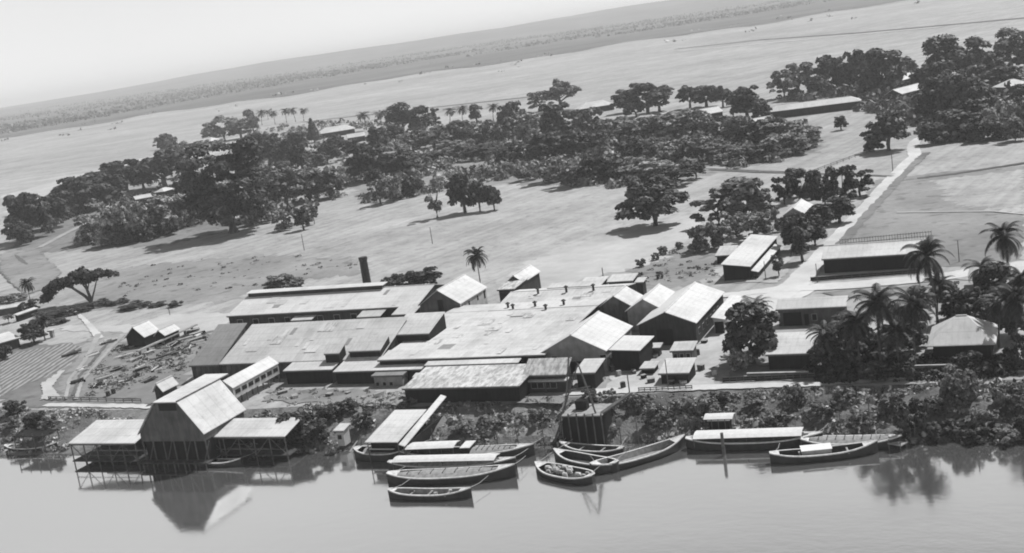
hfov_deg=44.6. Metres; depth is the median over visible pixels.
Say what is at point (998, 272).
broadleaf tree
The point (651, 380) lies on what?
crate
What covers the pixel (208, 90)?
distant woodland
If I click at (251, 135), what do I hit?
broadleaf tree
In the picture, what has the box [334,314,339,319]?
window
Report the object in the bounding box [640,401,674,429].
bank bush
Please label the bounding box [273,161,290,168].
broadleaf tree
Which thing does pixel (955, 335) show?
hipped house
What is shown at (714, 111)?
village house
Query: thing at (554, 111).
broadleaf tree
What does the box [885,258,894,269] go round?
door
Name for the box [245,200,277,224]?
broadleaf tree
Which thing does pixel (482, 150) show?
broadleaf tree
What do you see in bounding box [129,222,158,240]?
broadleaf tree
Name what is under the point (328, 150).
broadleaf tree
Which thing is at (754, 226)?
broadleaf tree
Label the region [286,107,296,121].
palm tree
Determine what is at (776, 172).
ditch
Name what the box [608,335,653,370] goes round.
lean to
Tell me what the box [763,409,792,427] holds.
bank bush
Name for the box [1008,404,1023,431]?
bank bush
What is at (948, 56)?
broadleaf tree
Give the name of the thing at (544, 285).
yard
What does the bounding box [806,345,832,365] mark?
broadleaf tree
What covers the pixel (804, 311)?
long bungalow
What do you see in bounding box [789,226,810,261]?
broadleaf tree
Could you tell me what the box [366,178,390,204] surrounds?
broadleaf tree
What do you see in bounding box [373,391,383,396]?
crate
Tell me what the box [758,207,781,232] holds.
broadleaf tree
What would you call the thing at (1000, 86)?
village house
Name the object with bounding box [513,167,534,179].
broadleaf tree
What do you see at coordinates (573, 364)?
door
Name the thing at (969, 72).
broadleaf tree
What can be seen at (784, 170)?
path
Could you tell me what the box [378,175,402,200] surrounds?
broadleaf tree
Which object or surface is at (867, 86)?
broadleaf tree
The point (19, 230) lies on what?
broadleaf tree
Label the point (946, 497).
water
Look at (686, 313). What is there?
gabled mill hall
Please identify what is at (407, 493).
open boat
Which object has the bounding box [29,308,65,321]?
hedge bush
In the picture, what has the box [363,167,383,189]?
broadleaf tree
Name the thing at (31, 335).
broadleaf tree
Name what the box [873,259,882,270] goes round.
door
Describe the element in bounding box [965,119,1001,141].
broadleaf tree
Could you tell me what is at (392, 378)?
hut
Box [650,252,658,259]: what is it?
shrub
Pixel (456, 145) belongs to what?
broadleaf tree
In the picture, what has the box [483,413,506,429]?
bank bush
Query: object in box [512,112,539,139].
broadleaf tree
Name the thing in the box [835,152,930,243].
road verge
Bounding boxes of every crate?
[277,389,287,394]
[290,393,297,398]
[309,387,316,392]
[325,392,333,396]
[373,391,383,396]
[609,364,613,371]
[640,373,646,378]
[647,377,654,382]
[668,380,674,384]
[679,380,686,384]
[697,364,704,370]
[711,368,717,375]
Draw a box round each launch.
[353,439,430,460]
[701,413,745,429]
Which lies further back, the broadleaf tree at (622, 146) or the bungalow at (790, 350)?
the broadleaf tree at (622, 146)
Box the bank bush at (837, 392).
[829,385,855,405]
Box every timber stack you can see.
[61,349,81,357]
[70,377,85,384]
[75,365,89,371]
[84,351,99,356]
[89,365,110,372]
[89,381,104,388]
[94,373,114,379]
[99,338,117,344]
[110,366,122,371]
[110,376,132,384]
[114,352,133,358]
[121,372,139,378]
[127,355,142,361]
[133,364,149,371]
[140,375,157,382]
[150,365,161,371]
[151,352,172,362]
[157,344,169,348]
[166,351,180,356]
[167,340,180,347]
[174,334,193,339]
[180,343,196,349]
[186,327,200,333]
[187,336,204,343]
[193,330,205,336]
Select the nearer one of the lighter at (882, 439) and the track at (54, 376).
the lighter at (882, 439)
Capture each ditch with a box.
[0,269,22,292]
[15,254,27,264]
[71,343,108,394]
[305,97,525,121]
[708,169,893,175]
[917,162,1023,177]
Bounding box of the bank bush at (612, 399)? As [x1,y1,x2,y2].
[598,388,616,409]
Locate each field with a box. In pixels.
[0,135,244,212]
[0,250,62,293]
[0,343,82,395]
[499,219,702,284]
[846,166,1023,266]
[929,169,1023,212]
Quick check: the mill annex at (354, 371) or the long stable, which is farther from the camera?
the long stable
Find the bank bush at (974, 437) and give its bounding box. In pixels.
[958,425,990,443]
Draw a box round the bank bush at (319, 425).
[295,418,329,446]
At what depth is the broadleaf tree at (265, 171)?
546.89 m
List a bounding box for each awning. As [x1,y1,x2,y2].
[424,358,520,366]
[528,377,568,392]
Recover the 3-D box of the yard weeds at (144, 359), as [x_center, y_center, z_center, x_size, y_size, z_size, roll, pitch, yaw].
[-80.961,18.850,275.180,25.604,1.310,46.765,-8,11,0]
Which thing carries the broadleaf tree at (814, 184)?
on the ground at (510, 232)
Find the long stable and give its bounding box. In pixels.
[821,239,926,272]
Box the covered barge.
[685,427,822,449]
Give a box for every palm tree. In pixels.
[19,277,35,298]
[257,110,266,121]
[268,110,277,120]
[279,108,290,122]
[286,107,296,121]
[299,108,308,120]
[463,246,487,282]
[741,295,773,319]
[806,320,841,362]
[834,310,875,362]
[846,283,899,363]
[873,318,916,368]
[887,285,937,367]
[900,234,955,324]
[922,275,956,318]
[962,255,996,303]
[974,286,1023,347]
[979,221,1023,286]
[993,282,1023,358]
[1001,266,1023,310]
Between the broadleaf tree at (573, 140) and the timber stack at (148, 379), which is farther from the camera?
the broadleaf tree at (573, 140)
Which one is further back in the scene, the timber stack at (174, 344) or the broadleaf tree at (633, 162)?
the broadleaf tree at (633, 162)
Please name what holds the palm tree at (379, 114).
on the ground at (510, 232)
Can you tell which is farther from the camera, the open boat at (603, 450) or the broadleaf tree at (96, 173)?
the broadleaf tree at (96, 173)
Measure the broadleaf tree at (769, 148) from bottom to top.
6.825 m
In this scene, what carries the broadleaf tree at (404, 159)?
on the scrub land at (362, 187)
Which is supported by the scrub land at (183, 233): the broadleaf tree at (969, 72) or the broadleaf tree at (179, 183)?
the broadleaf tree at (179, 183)
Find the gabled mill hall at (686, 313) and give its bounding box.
[636,281,724,344]
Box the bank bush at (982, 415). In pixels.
[969,407,998,427]
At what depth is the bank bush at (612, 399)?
196.81 m
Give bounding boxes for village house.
[133,193,151,204]
[154,187,173,196]
[185,137,218,147]
[319,124,355,137]
[346,132,365,141]
[575,100,613,111]
[688,106,722,117]
[750,115,771,125]
[770,96,860,117]
[885,83,926,98]
[888,73,910,88]
[993,79,1023,94]
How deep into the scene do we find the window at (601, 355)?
214.72 m
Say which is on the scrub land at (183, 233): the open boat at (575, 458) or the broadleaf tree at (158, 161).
the broadleaf tree at (158, 161)
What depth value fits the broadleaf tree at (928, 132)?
428.41 m
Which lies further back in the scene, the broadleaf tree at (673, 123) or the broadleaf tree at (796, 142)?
the broadleaf tree at (673, 123)
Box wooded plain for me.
[0,0,901,137]
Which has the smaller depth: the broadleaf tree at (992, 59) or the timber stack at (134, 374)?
the timber stack at (134, 374)
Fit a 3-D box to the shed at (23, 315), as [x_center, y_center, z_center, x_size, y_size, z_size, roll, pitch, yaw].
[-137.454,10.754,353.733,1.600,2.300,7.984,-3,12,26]
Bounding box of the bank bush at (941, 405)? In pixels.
[924,393,954,414]
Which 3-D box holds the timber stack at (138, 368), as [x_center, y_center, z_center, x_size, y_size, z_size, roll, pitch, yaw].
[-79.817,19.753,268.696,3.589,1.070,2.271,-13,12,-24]
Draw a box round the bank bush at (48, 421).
[37,414,57,429]
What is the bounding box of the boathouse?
[137,373,245,468]
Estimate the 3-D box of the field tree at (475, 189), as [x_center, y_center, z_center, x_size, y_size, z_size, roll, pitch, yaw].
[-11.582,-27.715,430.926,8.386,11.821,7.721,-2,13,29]
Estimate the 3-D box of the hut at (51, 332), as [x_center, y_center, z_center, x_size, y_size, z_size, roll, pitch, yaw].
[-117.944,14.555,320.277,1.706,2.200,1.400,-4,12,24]
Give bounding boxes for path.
[43,403,150,408]
[74,311,102,337]
[569,370,1023,394]
[706,166,895,174]
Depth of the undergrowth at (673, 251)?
286.93 m
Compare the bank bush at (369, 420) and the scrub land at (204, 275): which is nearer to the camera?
the bank bush at (369, 420)
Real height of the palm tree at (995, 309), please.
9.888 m
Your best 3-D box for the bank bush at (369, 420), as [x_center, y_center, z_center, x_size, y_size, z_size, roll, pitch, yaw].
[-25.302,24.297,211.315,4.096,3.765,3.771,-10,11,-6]
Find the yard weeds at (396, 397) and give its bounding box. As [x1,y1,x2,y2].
[265,387,564,409]
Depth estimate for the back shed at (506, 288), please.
277.34 m
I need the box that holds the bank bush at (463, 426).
[447,418,475,435]
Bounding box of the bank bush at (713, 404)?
[689,395,721,422]
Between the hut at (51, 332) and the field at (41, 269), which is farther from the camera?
the field at (41, 269)
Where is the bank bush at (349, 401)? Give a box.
[334,397,358,415]
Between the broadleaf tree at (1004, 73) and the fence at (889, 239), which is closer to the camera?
the fence at (889, 239)
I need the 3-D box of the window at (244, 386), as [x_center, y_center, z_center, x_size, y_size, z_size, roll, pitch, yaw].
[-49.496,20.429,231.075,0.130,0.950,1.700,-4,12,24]
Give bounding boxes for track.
[36,217,99,247]
[40,381,48,399]
[45,377,52,399]
[49,374,57,399]
[51,370,64,399]
[63,333,100,399]
[74,335,123,398]
[673,26,943,51]
[909,210,1023,213]
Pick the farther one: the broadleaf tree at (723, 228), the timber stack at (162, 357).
the broadleaf tree at (723, 228)
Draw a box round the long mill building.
[226,282,444,330]
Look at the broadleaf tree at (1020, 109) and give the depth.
427.52 m
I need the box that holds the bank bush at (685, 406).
[671,395,698,410]
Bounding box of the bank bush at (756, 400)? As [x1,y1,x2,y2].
[743,390,767,409]
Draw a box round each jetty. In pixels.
[12,428,59,452]
[887,439,907,450]
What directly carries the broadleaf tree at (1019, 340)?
on the ground at (510, 232)
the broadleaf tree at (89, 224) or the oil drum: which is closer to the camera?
the oil drum
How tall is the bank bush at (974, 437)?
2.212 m
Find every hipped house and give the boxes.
[927,314,997,362]
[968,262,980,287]
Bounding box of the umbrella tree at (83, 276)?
[39,266,119,303]
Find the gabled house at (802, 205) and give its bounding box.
[782,198,812,221]
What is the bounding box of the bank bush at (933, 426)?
[926,418,958,439]
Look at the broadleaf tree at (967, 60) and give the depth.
634.09 m
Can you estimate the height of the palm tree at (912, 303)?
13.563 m
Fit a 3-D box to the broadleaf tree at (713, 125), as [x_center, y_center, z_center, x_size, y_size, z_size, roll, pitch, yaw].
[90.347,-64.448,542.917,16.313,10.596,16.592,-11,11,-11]
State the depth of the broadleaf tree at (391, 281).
311.46 m
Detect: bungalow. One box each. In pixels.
[765,331,819,369]
[775,295,847,325]
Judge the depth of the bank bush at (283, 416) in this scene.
210.92 m
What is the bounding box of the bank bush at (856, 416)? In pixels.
[849,408,877,428]
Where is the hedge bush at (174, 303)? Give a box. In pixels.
[168,300,183,306]
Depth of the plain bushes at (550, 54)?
2263.60 m
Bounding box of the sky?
[0,0,665,105]
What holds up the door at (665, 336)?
in the gabled mill hall at (686, 313)
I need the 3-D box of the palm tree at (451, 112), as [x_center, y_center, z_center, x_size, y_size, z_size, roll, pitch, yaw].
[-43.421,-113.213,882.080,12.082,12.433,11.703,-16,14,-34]
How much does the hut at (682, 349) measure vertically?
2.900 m
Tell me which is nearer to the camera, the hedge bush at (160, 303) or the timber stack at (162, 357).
the timber stack at (162, 357)
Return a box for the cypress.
[306,118,322,141]
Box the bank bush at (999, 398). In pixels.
[991,382,1023,408]
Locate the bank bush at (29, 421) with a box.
[21,410,44,428]
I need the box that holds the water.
[0,439,1023,552]
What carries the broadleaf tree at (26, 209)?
on the scrub land at (183, 233)
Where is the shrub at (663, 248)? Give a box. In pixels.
[657,246,667,254]
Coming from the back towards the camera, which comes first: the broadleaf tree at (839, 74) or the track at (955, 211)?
the broadleaf tree at (839, 74)
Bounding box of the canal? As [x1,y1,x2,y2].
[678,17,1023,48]
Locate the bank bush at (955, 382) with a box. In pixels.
[937,363,979,401]
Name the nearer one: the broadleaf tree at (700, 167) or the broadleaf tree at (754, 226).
the broadleaf tree at (754, 226)
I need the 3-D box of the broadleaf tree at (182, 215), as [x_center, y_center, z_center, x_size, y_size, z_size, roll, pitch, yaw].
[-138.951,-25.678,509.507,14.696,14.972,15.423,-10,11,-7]
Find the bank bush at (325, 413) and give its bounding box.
[314,406,336,422]
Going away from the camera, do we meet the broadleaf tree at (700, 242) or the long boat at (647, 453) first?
the long boat at (647, 453)
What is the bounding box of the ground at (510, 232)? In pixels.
[0,0,1023,454]
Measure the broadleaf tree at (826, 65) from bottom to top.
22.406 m
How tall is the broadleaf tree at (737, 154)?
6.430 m
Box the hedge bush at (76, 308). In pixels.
[57,304,91,316]
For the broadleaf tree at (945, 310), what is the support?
on the ground at (510, 232)
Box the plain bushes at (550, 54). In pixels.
[1,1,919,140]
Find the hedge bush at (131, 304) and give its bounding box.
[117,300,151,309]
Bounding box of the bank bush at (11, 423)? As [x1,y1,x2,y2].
[1,416,18,431]
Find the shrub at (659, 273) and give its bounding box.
[656,271,663,277]
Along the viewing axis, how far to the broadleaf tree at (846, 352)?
196.21 m
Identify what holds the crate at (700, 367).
on the ground at (510, 232)
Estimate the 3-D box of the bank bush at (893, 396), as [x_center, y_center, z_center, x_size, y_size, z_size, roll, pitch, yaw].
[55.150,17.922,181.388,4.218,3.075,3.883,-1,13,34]
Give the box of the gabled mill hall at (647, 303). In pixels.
[625,283,674,330]
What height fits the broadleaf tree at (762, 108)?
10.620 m
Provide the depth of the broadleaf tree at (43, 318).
317.55 m
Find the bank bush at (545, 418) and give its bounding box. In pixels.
[527,407,550,423]
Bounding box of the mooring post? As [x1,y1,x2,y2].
[720,432,725,455]
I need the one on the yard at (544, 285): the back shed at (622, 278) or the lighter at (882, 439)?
the back shed at (622, 278)
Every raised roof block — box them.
[324,343,345,363]
[348,334,390,356]
[396,312,445,344]
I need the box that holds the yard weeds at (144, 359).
[85,333,209,396]
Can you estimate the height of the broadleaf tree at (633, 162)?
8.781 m
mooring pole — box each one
[635,416,639,444]
[868,403,871,433]
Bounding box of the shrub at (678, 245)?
[675,242,683,248]
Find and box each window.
[235,387,240,393]
[241,383,247,390]
[248,380,253,386]
[284,317,290,322]
[317,315,323,320]
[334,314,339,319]
[350,313,356,318]
[531,383,537,388]
[537,383,543,388]
[550,383,556,387]
[599,354,606,360]
[811,314,817,320]
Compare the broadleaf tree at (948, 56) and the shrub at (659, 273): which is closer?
the shrub at (659, 273)
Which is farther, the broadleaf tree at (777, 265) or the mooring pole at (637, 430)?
the broadleaf tree at (777, 265)
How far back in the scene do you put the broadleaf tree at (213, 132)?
1082.48 m
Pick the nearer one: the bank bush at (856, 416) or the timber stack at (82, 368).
the bank bush at (856, 416)
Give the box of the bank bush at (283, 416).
[276,411,314,443]
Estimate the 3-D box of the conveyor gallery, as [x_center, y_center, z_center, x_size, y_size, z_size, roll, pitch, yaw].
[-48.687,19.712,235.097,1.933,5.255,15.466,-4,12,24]
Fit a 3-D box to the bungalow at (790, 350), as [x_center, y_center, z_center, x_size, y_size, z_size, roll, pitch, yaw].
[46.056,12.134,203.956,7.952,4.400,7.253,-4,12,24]
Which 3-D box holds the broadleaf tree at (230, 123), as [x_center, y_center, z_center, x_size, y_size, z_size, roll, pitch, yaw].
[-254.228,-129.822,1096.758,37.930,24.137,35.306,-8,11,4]
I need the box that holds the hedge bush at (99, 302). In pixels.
[83,297,109,306]
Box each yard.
[53,332,124,402]
[61,312,229,335]
[262,388,564,406]
[541,283,549,287]
[606,331,726,387]
[714,246,791,282]
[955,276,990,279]
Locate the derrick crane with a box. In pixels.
[561,357,595,413]
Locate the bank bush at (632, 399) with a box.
[627,392,648,410]
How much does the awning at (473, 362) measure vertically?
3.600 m
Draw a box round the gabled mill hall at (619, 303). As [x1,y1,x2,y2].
[599,285,642,323]
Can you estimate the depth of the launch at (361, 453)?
199.03 m
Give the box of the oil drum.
[620,381,625,387]
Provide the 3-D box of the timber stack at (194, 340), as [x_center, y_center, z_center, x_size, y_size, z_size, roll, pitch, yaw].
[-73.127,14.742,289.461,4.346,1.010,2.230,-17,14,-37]
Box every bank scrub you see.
[0,407,131,455]
[258,377,1023,450]
[897,419,1023,447]
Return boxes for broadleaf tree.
[0,219,34,245]
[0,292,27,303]
[0,344,12,358]
[2,193,56,239]
[3,314,13,323]
[15,192,36,201]
[16,298,39,310]
[17,321,47,342]
[24,333,37,345]
[33,313,55,339]
[35,193,70,228]
[48,184,65,194]
[53,174,109,211]
[72,214,101,240]
[85,170,106,179]
[88,173,129,205]
[92,231,111,244]
[97,201,135,237]
[98,165,134,174]
[99,159,139,190]
[101,220,130,244]
[115,201,153,240]
[129,168,157,188]
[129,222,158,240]
[130,147,187,186]
[137,195,177,235]
[150,216,179,234]
[156,133,179,149]
[160,159,200,196]
[162,195,190,226]
[167,149,198,171]
[176,140,188,150]
[177,180,217,197]
[186,210,201,222]
[191,139,208,146]
[200,115,240,140]
[201,125,225,137]
[207,138,223,148]
[226,118,251,137]
[242,110,258,132]
[242,133,262,140]
[244,167,281,194]
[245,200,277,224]
[253,133,280,165]
[253,165,310,206]
[261,273,304,288]
[270,138,295,166]
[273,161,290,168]
[286,131,309,143]
[286,143,311,167]
[288,167,330,200]
[305,152,327,167]
[312,143,341,163]
[314,168,346,197]
[321,134,344,147]
[338,138,365,155]
[343,143,384,176]
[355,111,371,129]
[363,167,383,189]
[364,126,390,147]
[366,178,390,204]
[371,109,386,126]
[373,153,397,175]
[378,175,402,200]
[380,147,421,172]
[380,273,403,286]
[384,101,410,130]
[385,122,408,139]
[391,174,424,196]
[395,129,425,150]
[396,266,442,285]
[406,105,433,127]
[406,126,426,139]
[413,129,452,149]
[425,150,450,159]
[426,108,440,126]
[434,120,473,141]
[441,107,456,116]
[441,138,476,155]
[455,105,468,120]
[458,127,489,143]
[458,141,500,158]
[468,103,482,123]
[478,117,513,140]
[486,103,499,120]
[494,146,511,162]
[495,162,518,173]
[496,100,525,127]
[507,140,532,158]
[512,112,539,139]
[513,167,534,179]
[525,111,559,132]
[525,131,562,157]
[528,156,566,181]
[538,101,586,133]
[547,163,591,186]
[554,128,590,154]
[570,106,603,133]
[576,156,608,182]
[582,129,609,147]
[593,116,628,135]
[596,157,628,180]
[610,89,635,108]
[612,117,652,138]
[613,135,644,156]
[615,156,651,178]
[618,82,673,114]
[623,98,646,117]
[632,157,678,174]
[636,137,668,156]
[638,114,673,136]
[641,85,672,110]
[650,162,696,182]
[651,108,689,136]
[654,139,680,159]
[674,134,712,158]
[675,85,697,107]
[677,109,713,132]
[687,85,717,106]
[687,222,722,250]
[689,186,733,225]
[690,162,705,178]
[695,139,735,157]
[702,115,732,137]
[707,223,736,245]
[709,85,733,106]
[711,176,771,215]
[718,211,751,236]
[721,115,756,138]
[721,144,755,160]
[722,302,781,364]
[725,84,765,120]
[726,347,754,370]
[734,116,785,143]
[737,211,774,235]
[746,188,778,209]
[747,101,772,117]
[749,141,782,158]
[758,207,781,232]
[759,132,812,154]
[764,120,801,134]
[766,69,797,96]
[770,175,792,204]
[770,255,783,275]
[778,212,815,245]
[780,61,813,95]
[783,168,823,198]
[789,125,815,135]
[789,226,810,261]
[799,126,822,144]
[804,166,838,204]
[805,75,831,91]
[805,203,833,227]
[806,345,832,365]
[807,219,827,245]
[811,54,847,89]
[816,326,867,367]
[824,164,859,198]
[825,195,855,222]
[830,312,873,330]
[834,64,858,88]
[834,115,848,129]
[840,49,867,84]
[849,169,874,196]
[855,48,912,90]
[858,326,877,359]
[859,73,886,90]
[859,130,886,151]
[864,110,911,150]
[869,332,912,359]
[885,306,919,323]
[899,320,928,348]
[902,60,918,72]
[903,285,936,315]
[905,67,924,85]
[911,74,952,111]
[917,122,950,143]
[918,61,951,83]
[921,33,965,70]
[929,73,987,112]
[930,280,959,295]
[935,108,961,123]
[938,293,955,319]
[942,111,982,138]
[947,286,985,316]
[950,350,982,370]
[951,46,974,72]
[955,64,992,82]
[957,97,999,119]
[961,302,992,320]
[963,35,992,65]
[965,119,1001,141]
[969,81,1000,106]
[973,261,1014,303]
[976,50,1012,71]
[980,100,1021,134]
[986,66,1023,83]
[993,27,1023,64]
[993,307,1023,339]
[999,116,1023,140]
[1006,333,1023,367]
[1010,39,1023,64]
[1011,83,1023,100]
[1013,96,1023,124]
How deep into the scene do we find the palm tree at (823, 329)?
195.73 m
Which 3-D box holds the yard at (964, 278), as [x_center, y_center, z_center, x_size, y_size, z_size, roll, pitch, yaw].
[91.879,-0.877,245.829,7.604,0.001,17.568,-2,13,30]
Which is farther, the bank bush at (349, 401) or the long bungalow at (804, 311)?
the long bungalow at (804, 311)
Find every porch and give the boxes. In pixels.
[290,315,315,321]
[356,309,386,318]
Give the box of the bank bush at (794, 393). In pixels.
[782,383,806,405]
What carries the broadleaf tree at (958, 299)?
on the ground at (510, 232)
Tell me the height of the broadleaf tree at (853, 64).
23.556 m
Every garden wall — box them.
[746,371,808,375]
[914,364,945,369]
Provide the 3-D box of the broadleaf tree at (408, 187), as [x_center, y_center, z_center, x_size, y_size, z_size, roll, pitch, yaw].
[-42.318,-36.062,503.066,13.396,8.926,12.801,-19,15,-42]
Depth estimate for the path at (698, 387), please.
197.15 m
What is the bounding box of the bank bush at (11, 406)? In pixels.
[2,400,26,414]
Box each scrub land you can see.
[0,331,212,409]
[4,184,271,252]
[74,253,370,311]
[344,122,827,204]
[625,246,722,288]
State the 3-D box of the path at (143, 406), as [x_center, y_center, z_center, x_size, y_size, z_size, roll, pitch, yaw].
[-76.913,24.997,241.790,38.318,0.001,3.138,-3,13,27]
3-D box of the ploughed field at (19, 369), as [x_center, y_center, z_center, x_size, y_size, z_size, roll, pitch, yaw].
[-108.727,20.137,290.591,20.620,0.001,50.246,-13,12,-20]
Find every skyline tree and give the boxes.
[526,91,554,108]
[537,81,581,110]
[552,78,565,97]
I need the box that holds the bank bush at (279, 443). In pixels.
[275,432,291,447]
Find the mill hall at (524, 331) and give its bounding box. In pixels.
[377,298,607,364]
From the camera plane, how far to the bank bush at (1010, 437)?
167.95 m
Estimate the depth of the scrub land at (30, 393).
263.59 m
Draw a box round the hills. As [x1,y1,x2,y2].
[0,0,772,114]
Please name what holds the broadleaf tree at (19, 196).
on the ground at (510, 232)
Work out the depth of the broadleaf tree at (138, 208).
485.49 m
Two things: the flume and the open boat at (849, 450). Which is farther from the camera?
the flume
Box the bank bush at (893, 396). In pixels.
[880,388,906,408]
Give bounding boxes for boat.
[4,440,62,451]
[193,450,257,466]
[386,456,524,484]
[387,476,487,499]
[534,451,602,483]
[553,439,625,471]
[559,438,625,456]
[589,430,685,473]
[769,439,877,463]
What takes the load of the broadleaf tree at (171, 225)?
on the scrub land at (183, 233)
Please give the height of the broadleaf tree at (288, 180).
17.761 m
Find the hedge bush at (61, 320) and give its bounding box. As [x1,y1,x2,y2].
[46,316,69,325]
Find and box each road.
[723,261,1023,296]
[745,282,814,311]
[758,137,922,298]
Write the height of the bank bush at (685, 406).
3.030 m
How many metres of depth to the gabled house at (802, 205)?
320.86 m
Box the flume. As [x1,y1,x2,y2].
[136,324,197,355]
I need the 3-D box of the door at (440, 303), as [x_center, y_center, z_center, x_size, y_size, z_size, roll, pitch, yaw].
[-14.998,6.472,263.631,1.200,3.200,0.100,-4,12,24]
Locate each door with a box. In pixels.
[424,391,435,402]
[437,300,443,311]
[466,390,478,401]
[570,361,581,373]
[656,329,673,344]
[714,321,724,332]
[783,312,801,325]
[804,314,808,324]
[827,262,835,272]
[838,261,847,272]
[850,260,859,271]
[862,259,871,270]
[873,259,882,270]
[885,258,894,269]
[897,257,906,268]
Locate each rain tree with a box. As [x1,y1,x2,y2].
[170,137,276,233]
[613,176,689,225]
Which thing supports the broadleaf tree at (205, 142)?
on the field at (43, 190)
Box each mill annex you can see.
[283,361,339,383]
[333,350,424,383]
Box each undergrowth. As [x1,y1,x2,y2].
[12,172,183,243]
[71,141,363,245]
[118,255,356,296]
[246,118,387,140]
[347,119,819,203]
[638,247,717,282]
[776,63,1023,143]
[803,346,1023,383]
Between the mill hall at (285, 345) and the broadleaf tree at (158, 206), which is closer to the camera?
the mill hall at (285, 345)
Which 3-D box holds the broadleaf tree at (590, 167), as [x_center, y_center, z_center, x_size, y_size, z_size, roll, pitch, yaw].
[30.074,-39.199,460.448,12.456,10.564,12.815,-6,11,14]
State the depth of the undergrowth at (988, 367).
190.80 m
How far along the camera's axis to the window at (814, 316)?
225.52 m
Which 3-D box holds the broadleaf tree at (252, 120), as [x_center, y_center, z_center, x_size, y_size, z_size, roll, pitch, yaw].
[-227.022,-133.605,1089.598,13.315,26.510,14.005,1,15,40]
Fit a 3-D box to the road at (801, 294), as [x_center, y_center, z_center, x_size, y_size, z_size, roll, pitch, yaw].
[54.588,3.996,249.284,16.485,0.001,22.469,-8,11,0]
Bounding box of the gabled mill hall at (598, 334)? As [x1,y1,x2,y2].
[541,311,632,373]
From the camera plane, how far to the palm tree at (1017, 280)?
203.24 m
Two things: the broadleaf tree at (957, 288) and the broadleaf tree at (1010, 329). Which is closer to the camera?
the broadleaf tree at (1010, 329)
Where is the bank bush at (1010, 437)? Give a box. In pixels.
[992,425,1022,444]
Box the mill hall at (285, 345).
[219,316,407,379]
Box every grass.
[729,352,1022,380]
[816,284,943,320]
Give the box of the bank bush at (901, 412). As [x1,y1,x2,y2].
[891,397,928,433]
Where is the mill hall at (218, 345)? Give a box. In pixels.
[188,323,246,380]
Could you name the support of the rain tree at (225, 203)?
on the ground at (510, 232)
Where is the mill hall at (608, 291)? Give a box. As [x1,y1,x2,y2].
[501,283,635,302]
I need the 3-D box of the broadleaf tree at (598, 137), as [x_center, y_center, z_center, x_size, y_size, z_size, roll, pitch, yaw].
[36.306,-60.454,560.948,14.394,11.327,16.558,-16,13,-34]
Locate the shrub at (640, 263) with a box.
[635,258,645,266]
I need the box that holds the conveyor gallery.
[223,356,280,399]
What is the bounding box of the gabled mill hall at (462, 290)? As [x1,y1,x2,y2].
[419,274,487,312]
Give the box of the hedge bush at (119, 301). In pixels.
[106,297,128,305]
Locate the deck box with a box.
[800,443,831,455]
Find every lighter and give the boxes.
[387,448,528,470]
[400,437,542,457]
[800,430,904,449]
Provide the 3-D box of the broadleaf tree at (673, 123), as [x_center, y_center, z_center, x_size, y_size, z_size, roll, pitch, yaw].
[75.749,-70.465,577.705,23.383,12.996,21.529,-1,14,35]
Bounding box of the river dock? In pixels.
[553,392,630,445]
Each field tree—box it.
[271,211,293,230]
[292,206,312,229]
[307,205,317,223]
[420,183,442,217]
[445,173,473,212]
[466,178,486,211]
[483,185,501,209]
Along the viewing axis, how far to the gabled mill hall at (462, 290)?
265.38 m
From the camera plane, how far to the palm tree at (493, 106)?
856.23 m
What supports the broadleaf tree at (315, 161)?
on the ground at (510, 232)
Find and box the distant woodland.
[0,0,829,133]
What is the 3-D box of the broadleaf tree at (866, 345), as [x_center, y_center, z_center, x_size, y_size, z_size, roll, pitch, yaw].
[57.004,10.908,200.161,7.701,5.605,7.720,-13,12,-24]
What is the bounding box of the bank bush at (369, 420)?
[351,407,374,428]
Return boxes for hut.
[47,328,55,337]
[333,423,350,445]
[371,371,407,386]
[639,361,659,373]
[652,342,662,355]
[658,357,696,383]
[669,341,697,357]
[1010,264,1023,284]
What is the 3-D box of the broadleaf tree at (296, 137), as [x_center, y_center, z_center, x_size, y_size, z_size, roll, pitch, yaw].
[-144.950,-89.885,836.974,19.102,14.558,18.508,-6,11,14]
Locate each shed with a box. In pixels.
[0,303,20,315]
[0,331,20,349]
[13,307,38,321]
[68,419,147,466]
[124,320,157,346]
[152,375,178,399]
[153,323,179,343]
[213,417,304,460]
[365,395,446,462]
[391,305,419,316]
[401,364,530,402]
[497,277,528,302]
[509,264,540,288]
[523,357,572,392]
[547,280,595,288]
[575,358,605,388]
[582,276,608,284]
[606,273,637,291]
[634,277,646,294]
[711,295,742,332]
[715,245,737,263]
[721,234,777,280]
[751,244,781,277]
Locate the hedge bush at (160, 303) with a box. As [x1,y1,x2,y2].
[148,300,166,307]
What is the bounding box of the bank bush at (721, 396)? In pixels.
[708,391,729,403]
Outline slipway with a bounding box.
[326,398,385,451]
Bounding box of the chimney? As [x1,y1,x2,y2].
[358,256,370,282]
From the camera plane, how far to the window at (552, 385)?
208.06 m
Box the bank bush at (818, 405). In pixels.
[808,399,835,417]
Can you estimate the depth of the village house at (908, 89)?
590.55 m
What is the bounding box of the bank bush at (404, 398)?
[399,396,416,406]
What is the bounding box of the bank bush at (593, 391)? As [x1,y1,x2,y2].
[579,387,597,402]
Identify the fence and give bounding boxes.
[48,396,140,401]
[638,385,692,390]
[722,373,814,381]
[780,151,867,183]
[810,270,916,280]
[818,366,943,375]
[839,230,931,243]

